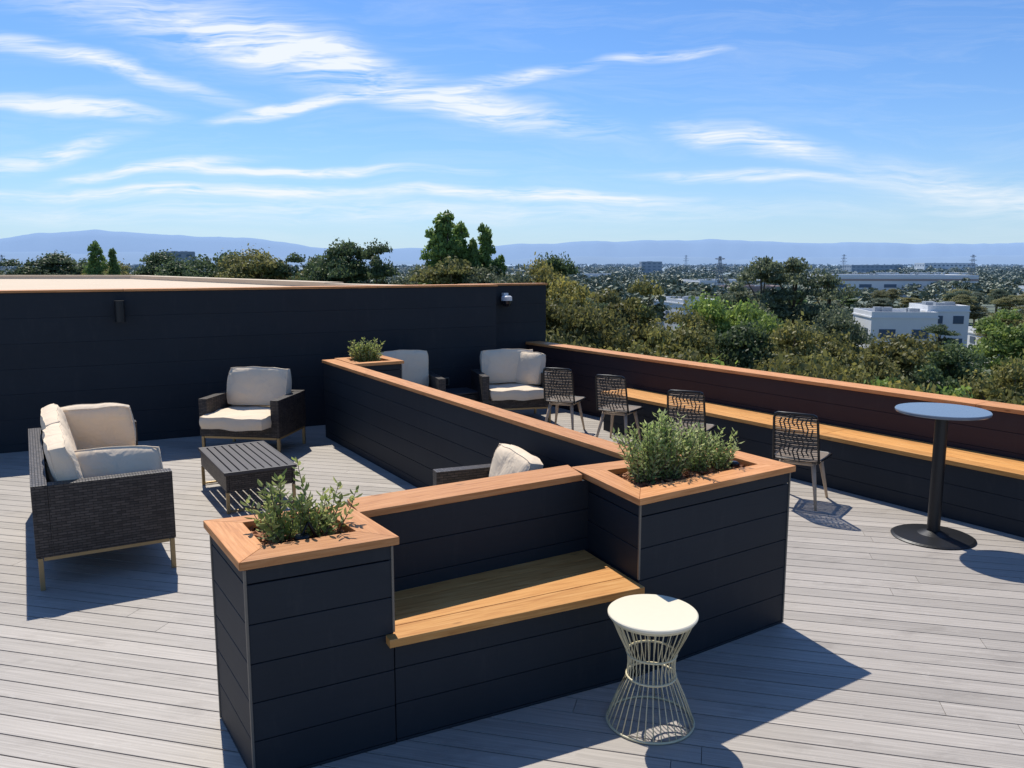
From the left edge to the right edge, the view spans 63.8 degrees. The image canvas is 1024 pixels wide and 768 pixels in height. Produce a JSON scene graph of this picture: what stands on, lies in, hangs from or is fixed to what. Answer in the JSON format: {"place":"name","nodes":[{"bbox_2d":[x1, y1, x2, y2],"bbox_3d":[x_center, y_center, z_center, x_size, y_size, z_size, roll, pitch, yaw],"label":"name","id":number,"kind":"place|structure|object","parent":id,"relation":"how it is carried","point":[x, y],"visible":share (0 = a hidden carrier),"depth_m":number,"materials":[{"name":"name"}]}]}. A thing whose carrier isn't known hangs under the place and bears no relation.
{"place":"outdoors","nodes":[
{"label":"outdoors","id":0,"kind":"place"},
{"bbox_2d":[0,229,1023,260],"bbox_3d":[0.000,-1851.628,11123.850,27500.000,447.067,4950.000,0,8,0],"label":"hills","id":1,"kind":"structure","parent":0,"point":[75,242],"depth_m":9839.61,"materials":[{"name":"blue"}]},
{"bbox_2d":[0,252,1023,264],"bbox_3d":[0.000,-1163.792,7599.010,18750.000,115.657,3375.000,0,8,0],"label":"hills","id":2,"kind":"structure","parent":0,"point":[133,258],"depth_m":6604.83,"materials":[{"name":"blue"}]},
{"bbox_2d":[0,0,1023,248],"label":"sky","id":3,"kind":"structure","parent":0,"point":[310,123],"materials":[{"name":"blue"}]},
{"bbox_2d":[130,265,1022,383],"bbox_3d":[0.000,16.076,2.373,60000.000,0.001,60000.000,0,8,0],"label":"ground","id":4,"kind":"structure","parent":0,"point":[991,308],"depth_m":314.53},
{"bbox_2d":[0,258,37,274],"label":"oak tree","id":5,"kind":"object","parent":4,"relation":"on","point":[23,270],"visible":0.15,"depth_m":107.29,"materials":[{"name":"green plant"}]},
{"bbox_2d":[21,250,80,274],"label":"oak tree","id":6,"kind":"object","parent":4,"relation":"on","point":[50,263],"visible":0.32,"depth_m":106.80,"materials":[{"name":"green plant"}]},
{"bbox_2d":[82,240,108,274],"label":"poplar tree","id":7,"kind":"object","parent":4,"relation":"on","point":[94,261],"visible":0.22,"depth_m":98.56,"materials":[{"name":"green plant"}]},
{"bbox_2d":[68,253,131,274],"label":"oak tree","id":8,"kind":"object","parent":4,"relation":"on","point":[83,262],"visible":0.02,"depth_m":108.02,"materials":[{"name":"green plant"}]},
{"bbox_2d":[106,247,121,274],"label":"poplar tree","id":9,"kind":"object","parent":4,"relation":"on","point":[114,266],"visible":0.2,"depth_m":99.66,"materials":[{"name":"green plant"}]},
{"bbox_2d":[132,248,180,275],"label":"oak tree","id":10,"kind":"object","parent":4,"relation":"on","point":[153,260],"visible":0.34,"depth_m":107.09,"materials":[{"name":"green plant"}]},
{"bbox_2d":[154,256,201,276],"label":"oak tree","id":11,"kind":"object","parent":4,"relation":"on","point":[172,268],"visible":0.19,"depth_m":101.49,"materials":[{"name":"green plant"}]},
{"bbox_2d":[163,251,194,269],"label":"office tower","id":12,"kind":"structure","parent":4,"relation":"on","point":[184,254],"depth_m":486.59,"materials":[{"name":"grey glass"}]},
{"bbox_2d":[177,248,242,277],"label":"oak tree","id":13,"kind":"object","parent":4,"relation":"on","point":[206,265],"visible":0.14,"depth_m":97.37,"materials":[{"name":"green plant"}]},
{"bbox_2d":[212,252,265,277],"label":"oak tree","id":14,"kind":"object","parent":4,"relation":"on","point":[227,263],"visible":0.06,"depth_m":93.72,"materials":[{"name":"green plant"}]},
{"bbox_2d":[216,243,292,279],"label":"oak tree","id":15,"kind":"object","parent":4,"relation":"on","point":[257,265],"visible":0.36,"depth_m":87.25,"materials":[{"name":"green plant"}]},
{"bbox_2d":[262,252,305,279],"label":"oak tree","id":16,"kind":"object","parent":4,"relation":"on","point":[282,269],"visible":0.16,"depth_m":87.45,"materials":[{"name":"green plant"}]},
{"bbox_2d":[288,248,361,282],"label":"oak tree","id":17,"kind":"object","parent":4,"relation":"on","point":[308,276],"visible":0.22,"depth_m":79.61,"materials":[{"name":"green plant"}]},
{"bbox_2d":[311,237,384,283],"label":"oak tree","id":18,"kind":"object","parent":4,"relation":"on","point":[351,268],"visible":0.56,"depth_m":78.51,"materials":[{"name":"green plant"}]},
{"bbox_2d":[360,238,401,284],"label":"eucalyptus tree","id":19,"kind":"object","parent":4,"relation":"on","point":[378,269],"visible":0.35,"depth_m":77.65,"materials":[{"name":"green plant"}]},
{"bbox_2d":[390,260,426,284],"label":"oak tree","id":20,"kind":"object","parent":4,"relation":"on","point":[404,281],"visible":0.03,"depth_m":83.16,"materials":[{"name":"green plant"}]},
{"bbox_2d":[419,226,441,284],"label":"poplar tree","id":21,"kind":"object","parent":4,"relation":"on","point":[425,255],"visible":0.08,"depth_m":69.68,"materials":[{"name":"green plant"}]},
{"bbox_2d":[418,209,462,284],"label":"poplar tree","id":22,"kind":"object","parent":4,"relation":"on","point":[442,236],"visible":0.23,"depth_m":68.31,"materials":[{"name":"green plant"}]},
{"bbox_2d":[409,255,480,284],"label":"oak tree","id":23,"kind":"object","parent":4,"relation":"on","point":[456,267],"visible":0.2,"depth_m":66.41,"materials":[{"name":"green plant"}]},
{"bbox_2d":[450,221,470,283],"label":"poplar tree","id":24,"kind":"object","parent":4,"relation":"on","point":[460,231],"visible":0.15,"depth_m":70.02,"materials":[{"name":"green plant"}]},
{"bbox_2d":[464,237,482,283],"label":"poplar tree","id":25,"kind":"object","parent":4,"relation":"on","point":[474,254],"visible":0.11,"depth_m":69.74,"materials":[{"name":"green plant"}]},
{"bbox_2d":[458,264,512,283],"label":"oak tree","id":26,"kind":"object","parent":4,"relation":"on","point":[479,276],"visible":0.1,"depth_m":66.47,"materials":[{"name":"green plant"}]},
{"bbox_2d":[477,222,495,272],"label":"poplar tree","id":27,"kind":"object","parent":4,"relation":"on","point":[487,250],"visible":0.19,"depth_m":70.54,"materials":[{"name":"green plant"}]},
{"bbox_2d":[491,254,507,278],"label":"poplar tree","id":28,"kind":"object","parent":4,"relation":"on","point":[498,261],"visible":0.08,"depth_m":68.98,"materials":[{"name":"green plant"}]},
{"bbox_2d":[0,263,1023,321],"bbox_3d":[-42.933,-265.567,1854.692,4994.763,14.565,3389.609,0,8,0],"label":"distant trees","id":29,"kind":"object","parent":4,"relation":"on","point":[1008,278],"visible":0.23,"depth_m":402.89,"materials":[{"name":"green plant"}]},
{"bbox_2d":[484,264,551,326],"bbox_3d":[0.210,-0.291,58.696,5.808,16.468,5.558,5,10,31],"label":"oak tree","id":30,"kind":"object","parent":4,"relation":"on","point":[521,279],"visible":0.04,"depth_m":57.55,"materials":[{"name":"green plant"}]},
{"bbox_2d":[518,252,572,300],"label":"oak tree","id":31,"kind":"object","parent":4,"relation":"on","point":[545,272],"visible":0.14,"depth_m":58.34,"materials":[{"name":"green plant"}]},
{"bbox_2d":[535,251,579,281],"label":"oak tree","id":32,"kind":"object","parent":4,"relation":"on","point":[562,266],"visible":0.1,"depth_m":73.86,"materials":[{"name":"green plant"}]},
{"bbox_2d":[546,293,572,333],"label":"oak tree","id":33,"kind":"object","parent":4,"relation":"on","point":[550,314],"visible":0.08,"depth_m":45.60,"materials":[{"name":"green plant"}]},
{"bbox_2d":[546,328,595,347],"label":"oak tree","id":34,"kind":"object","parent":4,"relation":"on","point":[551,338],"depth_m":28.81,"materials":[{"name":"green plant"}]},
{"bbox_2d":[546,274,600,329],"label":"oak tree","id":35,"kind":"object","parent":4,"relation":"on","point":[574,290],"visible":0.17,"depth_m":54.25,"materials":[{"name":"green plant"}]},
{"bbox_2d":[549,297,637,352],"bbox_3d":[4.264,2.463,46.208,5.510,14.628,5.647,2,9,12],"label":"oak tree","id":36,"kind":"object","parent":4,"relation":"on","point":[581,320],"visible":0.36,"depth_m":44.18,"materials":[{"name":"green plant"}]},
{"bbox_2d":[578,287,667,353],"bbox_3d":[6.604,1.567,50.481,6.485,15.167,5.717,-5,10,-29],"label":"oak tree","id":37,"kind":"object","parent":4,"relation":"on","point":[605,298],"visible":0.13,"depth_m":49.87,"materials":[{"name":"green plant"}]},
{"bbox_2d":[618,274,668,332],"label":"eucalyptus tree","id":38,"kind":"object","parent":4,"relation":"on","point":[643,313],"visible":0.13,"depth_m":51.10,"materials":[{"name":"green plant"}]},
{"bbox_2d":[624,322,702,361],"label":"oak tree","id":39,"kind":"object","parent":4,"relation":"on","point":[664,337],"visible":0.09,"depth_m":37.40,"materials":[{"name":"green plant"}]},
{"bbox_2d":[639,346,715,363],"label":"oak tree","id":40,"kind":"object","parent":4,"relation":"on","point":[693,353],"depth_m":27.28,"materials":[{"name":"green plant"}]},
{"bbox_2d":[640,300,717,356],"bbox_3d":[10.010,2.178,48.835,5.566,14.396,5.327,0,8,3],"label":"oak tree","id":41,"kind":"object","parent":4,"relation":"on","point":[689,320],"visible":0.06,"depth_m":47.92,"materials":[{"name":"green plant"}]},
{"bbox_2d":[654,296,713,329],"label":"warehouse building","id":42,"kind":"structure","parent":4,"relation":"on","point":[672,301],"depth_m":195.36,"materials":[{"name":"white concrete"}]},
{"bbox_2d":[654,320,727,365],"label":"oak tree","id":43,"kind":"object","parent":4,"relation":"on","point":[697,341],"visible":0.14,"depth_m":39.36,"materials":[{"name":"green plant"}]},
{"bbox_2d":[675,290,762,355],"bbox_3d":[12.817,1.642,51.068,5.989,14.842,6.138,6,10,35],"label":"oak tree","id":44,"kind":"object","parent":4,"relation":"on","point":[715,310],"visible":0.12,"depth_m":49.17,"materials":[{"name":"green plant"}]},
{"bbox_2d":[682,279,765,287],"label":"warehouse building","id":45,"kind":"structure","parent":4,"relation":"on","point":[706,281],"depth_m":401.63,"materials":[{"name":"white glass"}]},
{"bbox_2d":[709,319,784,368],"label":"oak tree","id":46,"kind":"object","parent":4,"relation":"on","point":[747,336],"visible":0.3,"depth_m":41.15,"materials":[{"name":"green plant"}]},
{"bbox_2d":[717,278,780,324],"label":"oak tree","id":47,"kind":"object","parent":4,"relation":"on","point":[738,295],"visible":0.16,"depth_m":69.76,"materials":[{"name":"green plant"}]},
{"bbox_2d":[725,304,794,360],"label":"oak tree","id":48,"kind":"object","parent":4,"relation":"on","point":[765,321],"visible":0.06,"depth_m":48.66,"materials":[{"name":"green plant"}]},
{"bbox_2d":[734,255,796,323],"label":"eucalyptus tree","id":49,"kind":"object","parent":4,"relation":"on","point":[762,268],"visible":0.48,"depth_m":73.37,"materials":[{"name":"green plant"}]},
{"bbox_2d":[748,348,812,375],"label":"oak tree","id":50,"kind":"object","parent":4,"relation":"on","point":[793,361],"visible":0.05,"depth_m":34.88,"materials":[{"name":"green plant"}]},
{"bbox_2d":[755,353,813,376],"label":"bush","id":51,"kind":"object","parent":4,"relation":"on","point":[771,369],"depth_m":25.70,"materials":[{"name":"green plant"}]},
{"bbox_2d":[743,311,839,372],"bbox_3d":[14.360,3.188,43.077,5.808,14.069,5.558,-7,11,-41],"label":"oak tree","id":52,"kind":"object","parent":4,"relation":"on","point":[783,338],"visible":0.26,"depth_m":41.62,"materials":[{"name":"green plant"}]},
{"bbox_2d":[755,256,831,361],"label":"eucalyptus tree","id":53,"kind":"object","parent":4,"relation":"on","point":[795,268],"visible":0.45,"depth_m":73.49,"materials":[{"name":"green plant"}]},
{"bbox_2d":[585,288,1023,351],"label":"tree belt","id":54,"kind":"object","parent":4,"relation":"on","point":[996,297],"visible":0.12,"depth_m":211.65,"materials":[{"name":"green plant"}]},
{"bbox_2d":[789,349,849,381],"bbox_3d":[9.349,5.744,26.394,4.598,13.880,4.400,-4,9,-23],"label":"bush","id":55,"kind":"object","parent":4,"relation":"on","point":[821,375],"visible":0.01,"depth_m":25.28,"materials":[{"name":"green plant"}]},
{"bbox_2d":[795,273,862,365],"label":"eucalyptus tree","id":56,"kind":"object","parent":4,"relation":"on","point":[828,282],"visible":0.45,"depth_m":72.05,"materials":[{"name":"green plant"}]},
{"bbox_2d":[796,328,862,378],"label":"oak tree","id":57,"kind":"object","parent":4,"relation":"on","point":[843,349],"visible":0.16,"depth_m":42.43,"materials":[{"name":"green plant"}]},
{"bbox_2d":[805,347,876,384],"bbox_3d":[14.514,4.766,36.964,4.911,12.706,4.791,1,9,10],"label":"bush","id":58,"kind":"object","parent":4,"relation":"on","point":[859,377],"visible":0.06,"depth_m":35.70,"materials":[{"name":"green plant"}]},
{"bbox_2d":[807,305,876,365],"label":"oak tree","id":59,"kind":"object","parent":4,"relation":"on","point":[837,320],"visible":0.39,"depth_m":61.19,"materials":[{"name":"green plant"}]},
{"bbox_2d":[842,265,902,272],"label":"warehouse building","id":60,"kind":"structure","parent":4,"relation":"on","point":[859,268],"depth_m":878.91,"materials":[{"name":"grey glass"}]},
{"bbox_2d":[848,346,911,386],"bbox_3d":[18.394,4.127,43.064,4.460,12.158,4.795,-2,9,-10],"label":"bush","id":61,"kind":"object","parent":4,"relation":"on","point":[883,365],"visible":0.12,"depth_m":41.91,"materials":[{"name":"green plant"}]},
{"bbox_2d":[807,274,978,297],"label":"warehouse building","id":62,"kind":"structure","parent":4,"relation":"on","point":[887,282],"depth_m":385.10,"materials":[{"name":"white concrete"}]},
{"bbox_2d":[857,330,946,389],"bbox_3d":[21.239,3.353,46.036,4.932,12.851,5.894,-4,9,-26],"label":"oak tree","id":63,"kind":"object","parent":4,"relation":"on","point":[901,349],"visible":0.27,"depth_m":44.42,"materials":[{"name":"green plant"}]},
{"bbox_2d":[896,363,967,395],"bbox_3d":[18.153,5.045,36.814,4.023,12.176,4.563,-7,11,-40],"label":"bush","id":64,"kind":"object","parent":4,"relation":"on","point":[932,373],"visible":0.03,"depth_m":36.39,"materials":[{"name":"green plant"}]},
{"bbox_2d":[878,370,987,400],"bbox_3d":[12.696,6.207,25.675,4.665,13.168,4.552,1,8,7],"label":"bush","id":65,"kind":"object","parent":4,"relation":"on","point":[911,387],"depth_m":25.08,"materials":[{"name":"green plant"}]},
{"bbox_2d":[908,301,970,346],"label":"white office building","id":66,"kind":"structure","parent":4,"relation":"on","point":[953,316],"depth_m":145.95,"materials":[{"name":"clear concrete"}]},
{"bbox_2d":[921,324,958,382],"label":"eucalyptus tree","id":67,"kind":"object","parent":4,"relation":"on","point":[940,329],"visible":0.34,"depth_m":97.37,"materials":[{"name":"green plant"}]},
{"bbox_2d":[914,263,974,270],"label":"office tower","id":68,"kind":"structure","parent":4,"relation":"on","point":[924,266],"depth_m":977.60,"materials":[{"name":"grey concrete"}]},
{"bbox_2d":[910,339,997,400],"bbox_3d":[24.695,3.570,46.133,5.994,12.372,5.575,-2,9,-13],"label":"oak tree","id":69,"kind":"object","parent":4,"relation":"on","point":[954,358],"visible":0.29,"depth_m":44.81,"materials":[{"name":"green plant"}]},
{"bbox_2d":[936,384,974,398],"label":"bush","id":70,"kind":"object","parent":4,"relation":"on","point":[950,391],"visible":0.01,"depth_m":24.82,"materials":[{"name":"green plant"}]},
{"bbox_2d":[958,349,1023,403],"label":"oak tree","id":71,"kind":"object","parent":4,"relation":"on","point":[1011,378],"visible":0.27,"depth_m":36.28,"materials":[{"name":"green plant"}]},
{"bbox_2d":[969,308,1023,377],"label":"oak tree","id":72,"kind":"object","parent":4,"relation":"on","point":[1006,341],"visible":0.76,"depth_m":59.48,"materials":[{"name":"green plant"}]},
{"bbox_2d":[973,312,1023,386],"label":"oak tree","id":73,"kind":"object","parent":4,"relation":"on","point":[1017,323],"visible":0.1,"depth_m":99.12,"materials":[{"name":"green plant"}]},
{"bbox_2d":[988,385,1023,405],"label":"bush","id":74,"kind":"object","parent":4,"relation":"on","point":[1014,399],"depth_m":25.09,"materials":[{"name":"green plant"}]},
{"bbox_3d":[-2.550,8.061,9.024,34.900,14.016,31.500,0,8,0],"label":"office building","id":75,"kind":"object","parent":4,"relation":"on","visible":0},
{"bbox_2d":[0,406,1023,767],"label":"wooden deck","id":76,"kind":"structure","parent":75,"relation":"on","point":[880,646],"depth_m":4.67,"materials":[{"name":"grey wood"}]},
{"bbox_2d":[28,402,176,590],"bbox_3d":[-3.452,0.761,6.819,0.919,1.002,2.300,-5,10,-30],"label":"wicker sofa","id":77,"kind":"object","parent":76,"relation":"on","point":[101,480],"visible":1,"depth_m":5.95,"materials":[{"name":"brown wicker"}]},
{"bbox_2d":[198,441,296,513],"bbox_3d":[-2.600,0.889,8.056,0.660,0.387,1.200,-5,10,-31],"label":"coffee table","id":78,"kind":"object","parent":76,"relation":"on","point":[236,467],"visible":0.95,"depth_m":7.72,"materials":[{"name":"wood"}]},
{"bbox_2d":[198,366,305,452],"bbox_3d":[-3.136,0.318,9.836,0.980,0.998,1.034,1,8,8],"label":"wicker armchair","id":79,"kind":"object","parent":76,"relation":"on","point":[257,403],"visible":1,"depth_m":9.85,"materials":[{"name":"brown fabric"}]},
{"bbox_2d":[0,283,547,452],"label":"roof wall","id":80,"kind":"structure","parent":76,"relation":"on","point":[160,362],"depth_m":10.69,"materials":[{"name":"paint"}]},
{"bbox_2d":[114,300,125,321],"bbox_3d":[-4.812,-0.894,10.098,0.116,0.260,0.168,-4,9,-26],"label":"wall sconce","id":81,"kind":"object","parent":80,"relation":"attached to","point":[119,307],"depth_m":10.03,"materials":[{"name":"black metal"}]},
{"bbox_2d":[0,275,390,289],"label":"rooftop parapet","id":82,"kind":"structure","parent":80,"relation":"on","point":[23,282],"depth_m":17.85,"materials":[{"name":"beige paint"}]},
{"bbox_2d":[203,504,398,767],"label":"planter box","id":83,"kind":"object","parent":76,"relation":"on","point":[305,659],"visible":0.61,"depth_m":3.67,"materials":[{"name":"paint"}]},
{"bbox_2d":[240,457,362,543],"bbox_3d":[-0.983,0.539,3.877,0.554,0.406,0.385,-4,9,-26],"label":"olive shrub","id":84,"kind":"object","parent":83,"relation":"in","point":[276,528],"visible":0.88,"depth_m":3.82,"materials":[{"name":"green plant"}]},
{"bbox_2d":[294,521,317,540],"bbox_3d":[-0.937,0.693,3.777,0.124,0.126,0.069,-6,10,-33],"label":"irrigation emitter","id":85,"kind":"object","parent":83,"relation":"in","point":[303,535],"visible":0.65,"depth_m":3.76,"materials":[{"name":"black plastic"}]},
{"bbox_2d":[334,355,403,378],"bbox_3d":[-1.839,0.189,10.637,0.665,1.020,0.730,-5,10,-31],"label":"planter box","id":86,"kind":"object","parent":76,"relation":"on","point":[390,366],"visible":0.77,"depth_m":10.36,"materials":[{"name":"paint"}]},
{"bbox_2d":[348,337,385,361],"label":"olive shrub","id":87,"kind":"object","parent":86,"relation":"in","point":[362,353],"visible":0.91,"depth_m":10.51,"materials":[{"name":"green plant"}]},
{"bbox_2d":[379,350,445,391],"bbox_3d":[-1.438,0.071,11.320,0.900,1.054,0.848,-3,9,-20],"label":"wicker armchair","id":88,"kind":"object","parent":76,"relation":"on","point":[415,367],"visible":0.23,"depth_m":11.41,"materials":[{"name":"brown fabric"}]},
{"bbox_2d":[446,387,477,401],"bbox_3d":[-0.780,0.314,11.772,0.500,0.440,0.485,-4,9,-26],"label":"side table","id":89,"kind":"object","parent":76,"relation":"on","point":[468,393],"visible":0.3,"depth_m":11.61,"materials":[{"name":"wicker"}]},
{"bbox_2d":[322,359,638,487],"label":"divider wall","id":90,"kind":"structure","parent":76,"relation":"on","point":[413,434],"depth_m":8.06,"materials":[{"name":"paint"}]},
{"bbox_2d":[433,443,542,485],"bbox_3d":[-0.108,0.932,5.947,0.737,0.919,0.860,-3,9,-22],"label":"wicker armchair","id":91,"kind":"object","parent":76,"relation":"on","point":[509,459],"visible":0.22,"depth_m":6.08,"materials":[{"name":"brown fabric"}]},
{"bbox_2d":[347,465,644,741],"bbox_3d":[-0.117,1.105,4.444,1.505,1.016,0.874,-4,9,-26],"label":"built in bench","id":92,"kind":"object","parent":76,"relation":"on","point":[509,589],"visible":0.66,"depth_m":4.30,"materials":[{"name":"paint"}]},
{"bbox_2d":[471,349,551,422],"bbox_3d":[-0.011,0.017,11.811,1.000,1.017,0.878,-2,9,-14],"label":"wicker armchair","id":93,"kind":"object","parent":76,"relation":"on","point":[508,379],"visible":0.89,"depth_m":11.75,"materials":[{"name":"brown fabric"}]},
{"bbox_2d":[543,367,585,429],"bbox_3d":[0.685,0.200,10.960,0.486,0.910,0.606,3,9,22],"label":"dining chair","id":94,"kind":"object","parent":76,"relation":"on","point":[562,399],"visible":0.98,"depth_m":10.77,"materials":[{"name":"black metal"}]},
{"bbox_2d":[595,374,642,445],"bbox_3d":[1.320,0.302,10.270,0.486,0.910,0.606,5,10,30],"label":"dining chair","id":95,"kind":"object","parent":76,"relation":"on","point":[619,408],"visible":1,"depth_m":10.09,"materials":[{"name":"grey wicker"}]},
{"bbox_2d":[606,594,698,744],"bbox_3d":[0.685,1.388,4.046,0.438,0.568,0.438,0,8,0],"label":"wire side table","id":96,"kind":"object","parent":76,"relation":"on","point":[649,615],"visible":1,"depth_m":3.97,"materials":[{"name":"white metal"}]},
{"bbox_2d":[571,448,795,675],"bbox_3d":[1.071,1.018,5.018,1.279,1.020,0.755,-4,9,-26],"label":"planter box","id":97,"kind":"object","parent":76,"relation":"on","point":[710,546],"visible":0.64,"depth_m":4.77,"materials":[{"name":"paint"}]},
{"bbox_2d":[612,408,703,486],"bbox_3d":[0.840,0.362,4.883,0.599,0.461,0.431,-4,9,-27],"label":"rosemary shrub","id":98,"kind":"object","parent":97,"relation":"in","point":[658,456],"visible":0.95,"depth_m":4.82,"materials":[{"name":"green plant"}]},
{"bbox_2d":[680,422,742,474],"bbox_3d":[1.220,0.383,5.118,0.427,0.353,0.371,0,8,0],"label":"rosemary shrub","id":99,"kind":"object","parent":97,"relation":"in","point":[721,457],"visible":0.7,"depth_m":5.06,"materials":[{"name":"green plant"}]},
{"bbox_2d":[667,389,715,447],"bbox_3d":[1.963,0.478,9.081,0.486,0.910,0.606,4,9,25],"label":"dining chair","id":100,"kind":"object","parent":76,"relation":"on","point":[708,427],"visible":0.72,"depth_m":8.83,"materials":[{"name":"grey wicker"}]},
{"bbox_2d":[526,341,1023,459],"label":"parapet wall","id":101,"kind":"structure","parent":76,"relation":"on","point":[871,408],"depth_m":9.27,"materials":[{"name":"paint"}]},
{"bbox_2d":[772,411,831,510],"bbox_3d":[2.719,0.671,7.767,0.486,0.910,0.606,5,10,32],"label":"dining chair","id":102,"kind":"object","parent":76,"relation":"on","point":[807,456],"visible":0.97,"depth_m":7.57,"materials":[{"name":"black metal"}]},
{"bbox_2d":[601,388,1023,537],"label":"built in bench","id":103,"kind":"object","parent":76,"relation":"on","point":[984,490],"visible":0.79,"depth_m":7.85,"materials":[{"name":"paint"}]},
{"bbox_2d":[890,402,992,549],"bbox_3d":[3.486,0.738,6.740,0.704,1.072,0.704,0,8,0],"label":"bar table","id":104,"kind":"object","parent":76,"relation":"on","point":[932,533],"visible":1,"depth_m":6.70,"materials":[{"name":"metal"}]},
{"bbox_2d":[639,261,661,274],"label":"office tower","id":105,"kind":"structure","parent":0,"point":[650,266],"depth_m":883.21,"materials":[{"name":"grey glass"}]},
{"bbox_2d":[852,307,938,355],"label":"white office building","id":106,"kind":"structure","parent":0,"point":[884,320],"depth_m":144.38,"materials":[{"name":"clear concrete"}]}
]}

